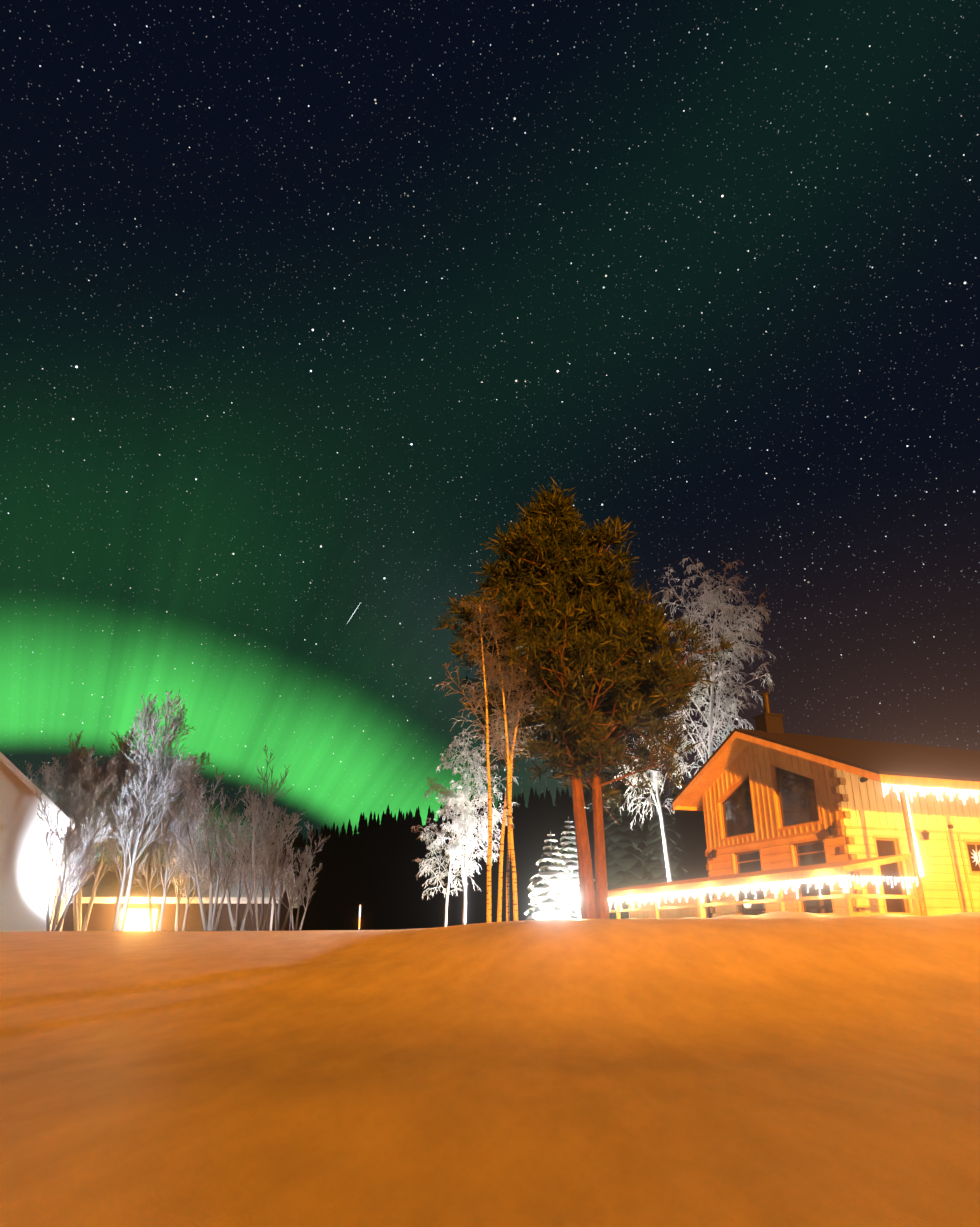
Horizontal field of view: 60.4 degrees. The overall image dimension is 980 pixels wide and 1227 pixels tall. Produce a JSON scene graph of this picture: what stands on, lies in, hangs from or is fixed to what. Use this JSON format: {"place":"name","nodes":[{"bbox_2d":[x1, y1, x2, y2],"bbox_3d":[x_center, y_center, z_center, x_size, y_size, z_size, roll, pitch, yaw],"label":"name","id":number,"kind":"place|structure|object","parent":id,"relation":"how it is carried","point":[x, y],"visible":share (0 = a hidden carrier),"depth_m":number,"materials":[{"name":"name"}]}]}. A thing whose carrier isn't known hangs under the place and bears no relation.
{"place":"outdoors","nodes":[
{"label":"outdoors","id":0,"kind":"place"},
{"bbox_2d":[62,864,298,930],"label":"outbuilding","id":1,"kind":"structure","parent":0,"point":[102,916],"depth_m":52.71,"materials":[{"name":"grey"}]},
{"bbox_2d":[232,806,705,930],"bbox_3d":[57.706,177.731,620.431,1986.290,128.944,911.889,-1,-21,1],"label":"forest hill","id":2,"kind":"structure","parent":0,"point":[373,872],"depth_m":618.74,"materials":[{"name":"black plant"}]},
{"bbox_2d":[201,786,703,863],"bbox_3d":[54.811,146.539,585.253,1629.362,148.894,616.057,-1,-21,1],"label":"forest trees","id":3,"kind":"object","parent":2,"relation":"on","point":[410,820],"visible":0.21,"depth_m":832.64,"materials":[{"name":"black plant"}]},
{"bbox_2d":[0,911,979,1226],"bbox_3d":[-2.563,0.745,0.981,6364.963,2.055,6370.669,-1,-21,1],"label":"snowy ground","id":4,"kind":"structure","parent":0,"point":[788,1069],"depth_m":5.52,"materials":[{"name":"white snow"}]},
{"bbox_2d":[0,752,77,930],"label":"white farmhouse","id":5,"kind":"object","parent":4,"relation":"on","point":[23,887],"visible":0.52,"depth_m":40.34,"materials":[{"name":"white paint"}]},
{"bbox_2d":[35,791,109,930],"bbox_3d":[-18.937,11.422,38.335,2.973,6.172,3.713,-6,-22,15],"label":"shrub","id":6,"kind":"object","parent":4,"relation":"on","point":[82,864],"visible":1,"depth_m":37.80,"materials":[{"name":"grey plant"}]},
{"bbox_2d":[25,745,120,928],"bbox_3d":[-21.987,11.566,43.382,4.830,9.758,5.226,-1,-21,1],"label":"bare tree","id":7,"kind":"object","parent":4,"relation":"on","point":[73,808],"visible":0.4,"depth_m":44.09,"materials":[{"name":"grey plant"}]},
{"bbox_2d":[44,729,140,930],"bbox_3d":[-23.725,12.866,49.254,5.809,11.863,7.501,11,-24,-26],"label":"bare tree","id":8,"kind":"object","parent":4,"relation":"on","point":[72,769],"visible":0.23,"depth_m":47.91,"materials":[{"name":"grey plant"}]},
{"bbox_2d":[90,689,196,930],"bbox_3d":[-19.963,11.144,46.932,7.912,13.160,5.333,-17,-27,37],"label":"bare tree","id":9,"kind":"object","parent":4,"relation":"on","point":[133,796],"visible":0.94,"depth_m":46.48,"materials":[{"name":"grey plant"}]},
{"bbox_2d":[118,751,212,930],"bbox_3d":[-19.053,13.397,49.404,5.030,10.825,4.222,5,-22,-13],"label":"bare tree","id":10,"kind":"object","parent":4,"relation":"on","point":[157,849],"visible":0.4,"depth_m":48.87,"materials":[{"name":"grey plant"}]},
{"bbox_2d":[162,800,221,930],"bbox_3d":[-18.424,15.288,51.139,3.786,8.645,4.978,-1,-21,1],"label":"bare tree","id":11,"kind":"object","parent":4,"relation":"on","point":[176,881],"visible":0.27,"depth_m":50.79,"materials":[{"name":"grey plant"}]},
{"bbox_2d":[162,768,259,930],"bbox_3d":[-14.908,12.543,44.604,5.343,8.628,4.042,7,-22,-16],"label":"shrub","id":12,"kind":"object","parent":4,"relation":"on","point":[221,845],"visible":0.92,"depth_m":44.25,"materials":[{"name":"grey plant"}]},
{"bbox_2d":[182,745,291,930],"bbox_3d":[-13.921,12.229,46.250,3.968,10.470,5.867,-12,-24,28],"label":"shrub","id":13,"kind":"object","parent":4,"relation":"on","point":[232,920],"visible":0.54,"depth_m":46.31,"materials":[{"name":"grey plant"}]},
{"bbox_2d":[222,783,300,930],"bbox_3d":[-12.322,12.834,43.794,3.855,7.417,3.888,15,-26,-34],"label":"shrub","id":14,"kind":"object","parent":4,"relation":"on","point":[267,858],"visible":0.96,"depth_m":43.34,"materials":[{"name":"grey plant"}]},
{"bbox_2d":[245,794,330,930],"bbox_3d":[-12.148,13.845,47.119,4.131,8.052,5.984,-14,-25,31],"label":"shrub","id":15,"kind":"object","parent":4,"relation":"on","point":[277,919],"visible":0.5,"depth_m":46.52,"materials":[{"name":"grey plant"}]},
{"bbox_2d":[268,845,322,930],"bbox_3d":[-10.562,14.865,45.320,1.774,4.752,2.861,-13,-25,30],"label":"shrub","id":16,"kind":"object","parent":4,"relation":"on","point":[293,891],"visible":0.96,"depth_m":45.49,"materials":[{"name":"grey plant"}]},
{"bbox_2d":[358,905,360,929],"bbox_3d":[-6.775,15.963,43.723,0.099,1.600,0.104,-1,-21,1],"label":"marker post","id":17,"kind":"object","parent":4,"relation":"on","point":[359,917],"visible":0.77,"depth_m":43.78,"materials":[{"name":"white"}]},
{"bbox_2d":[411,790,499,926],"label":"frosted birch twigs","id":18,"kind":"object","parent":4,"relation":"on","point":[442,875],"visible":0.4,"depth_m":41.31,"materials":[{"name":"white plant"}]},
{"bbox_2d":[423,729,519,924],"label":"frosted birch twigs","id":19,"kind":"object","parent":4,"relation":"on","point":[467,822],"visible":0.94,"depth_m":38.79,"materials":[{"name":"white plant"}]},
{"bbox_2d":[480,610,491,922],"bbox_3d":[-0.177,4.690,27.563,0.540,10.579,0.204,13,-24,-29],"label":"birch trunk","id":20,"kind":"object","parent":4,"relation":"on","point":[489,900],"visible":0.9,"depth_m":26.83,"materials":[{"name":"brown plant"}]},
{"bbox_2d":[434,588,541,754],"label":"frosted birch twigs","id":21,"kind":"object","parent":20,"relation":"attached to","point":[474,625],"visible":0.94,"depth_m":28.50,"materials":[{"name":"brown"}]},
{"bbox_2d":[494,630,518,920],"bbox_3d":[0.492,5.028,27.801,0.802,10.167,0.188,2,-21,-4],"label":"birch trunk","id":22,"kind":"object","parent":4,"relation":"on","point":[514,889],"visible":0.79,"depth_m":27.02,"materials":[{"name":"brown plant"}]},
{"bbox_2d":[459,599,546,757],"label":"frosted birch twigs","id":23,"kind":"object","parent":22,"relation":"attached to","point":[507,677],"visible":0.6,"depth_m":28.77,"materials":[{"name":"brown"}]},
{"bbox_2d":[506,669,512,920],"bbox_3d":[0.728,5.928,29.008,0.164,9.368,0.775,10,-23,-24],"label":"birch trunk","id":24,"kind":"object","parent":4,"relation":"on","point":[507,885],"visible":0.54,"depth_m":28.19,"materials":[{"name":"brown plant"}]},
{"bbox_2d":[470,641,547,770],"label":"frosted birch twigs","id":25,"kind":"object","parent":24,"relation":"attached to","point":[498,744],"visible":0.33,"depth_m":29.60,"materials":[{"name":"brown"}]},
{"bbox_2d":[497,624,531,921],"bbox_3d":[0.899,4.774,28.459,1.390,11.108,0.321,-1,-21,1],"label":"birch trunk","id":26,"kind":"object","parent":4,"relation":"on","point":[499,902],"visible":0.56,"depth_m":27.43,"materials":[{"name":"brown plant"}]},
{"bbox_2d":[480,576,563,748],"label":"frosted birch twigs","id":27,"kind":"object","parent":26,"relation":"attached to","point":[523,684],"visible":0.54,"depth_m":29.24,"materials":[{"name":"brown"}]},
{"bbox_2d":[523,831,580,919],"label":"snowy spruce","id":28,"kind":"object","parent":4,"relation":"on","point":[552,882],"visible":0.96,"depth_m":38.43,"materials":[{"name":"white"}]},
{"bbox_2d":[535,816,594,916],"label":"snowy spruce","id":29,"kind":"object","parent":4,"relation":"on","point":[571,866],"visible":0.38,"depth_m":41.78,"materials":[{"name":"white"}]},
{"bbox_2d":[433,476,736,918],"bbox_3d":[3.317,2.542,30.587,10.600,16.968,10.162,-1,-21,1],"label":"pine","id":30,"kind":"object","parent":4,"relation":"on","point":[550,524],"visible":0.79,"depth_m":30.00,"materials":[{"name":"green plant"}]},
{"bbox_2d":[469,543,718,918],"bbox_3d":[3.463,4.058,31.125,8.200,14.395,8.923,-1,-21,1],"label":"pine","id":31,"kind":"object","parent":4,"relation":"on","point":[594,742],"visible":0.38,"depth_m":29.77,"materials":[{"name":"green plant"}]},
{"bbox_2d":[589,758,622,884],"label":"dark spruce","id":32,"kind":"object","parent":4,"relation":"on","point":[606,815],"visible":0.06,"depth_m":52.90,"materials":[{"name":"green plant"}]},
{"bbox_2d":[594,766,653,918],"bbox_3d":[7.187,13.128,44.798,4.400,11.096,4.448,-11,-24,26],"label":"dark spruce","id":33,"kind":"object","parent":4,"relation":"on","point":[623,859],"visible":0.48,"depth_m":44.29,"materials":[{"name":"green plant"}]},
{"bbox_2d":[624,759,668,879],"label":"dark spruce","id":34,"kind":"object","parent":4,"relation":"on","point":[645,831],"visible":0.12,"depth_m":47.96,"materials":[{"name":"plant"}]},
{"bbox_2d":[609,660,705,881],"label":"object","id":35,"kind":"object","parent":4,"relation":"on","point":[655,781],"visible":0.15,"depth_m":39.86,"materials":[{"name":"white plant"}]},
{"bbox_2d":[641,774,689,883],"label":"dark spruce","id":36,"kind":"object","parent":4,"relation":"on","point":[674,850],"visible":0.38,"depth_m":43.33,"materials":[{"name":"plant"}]},
{"bbox_2d":[667,757,712,917],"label":"dark spruce","id":37,"kind":"object","parent":4,"relation":"on","point":[696,857],"visible":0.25,"depth_m":48.72,"materials":[{"name":"green plant"}]},
{"bbox_2d":[691,811,711,899],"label":"dark spruce","id":38,"kind":"object","parent":4,"relation":"on","point":[700,824],"visible":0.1,"depth_m":54.37,"materials":[{"name":"green plant"}]},
{"bbox_2d":[635,558,775,785],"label":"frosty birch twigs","id":39,"kind":"object","parent":4,"relation":"on","point":[713,601],"visible":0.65,"depth_m":37.48,"materials":[{"name":"white plant"}]},
{"bbox_2d":[580,691,979,918],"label":"house","id":40,"kind":"structure","parent":4,"relation":"on","point":[823,825],"depth_m":26.08,"materials":[{"name":"yellow wood"}]},
{"bbox_2d":[573,894,579,899],"bbox_3d":[3.654,11.924,35.409,0.275,0.220,0.220,7,-22,-18],"label":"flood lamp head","id":41,"kind":"object","parent":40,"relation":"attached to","point":[575,897],"visible":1,"depth_m":35.31},
{"bbox_2d":[0,0,979,863],"label":"sky","id":42,"kind":"structure","parent":0,"point":[302,302],"materials":[{"name":"black"}]}
]}

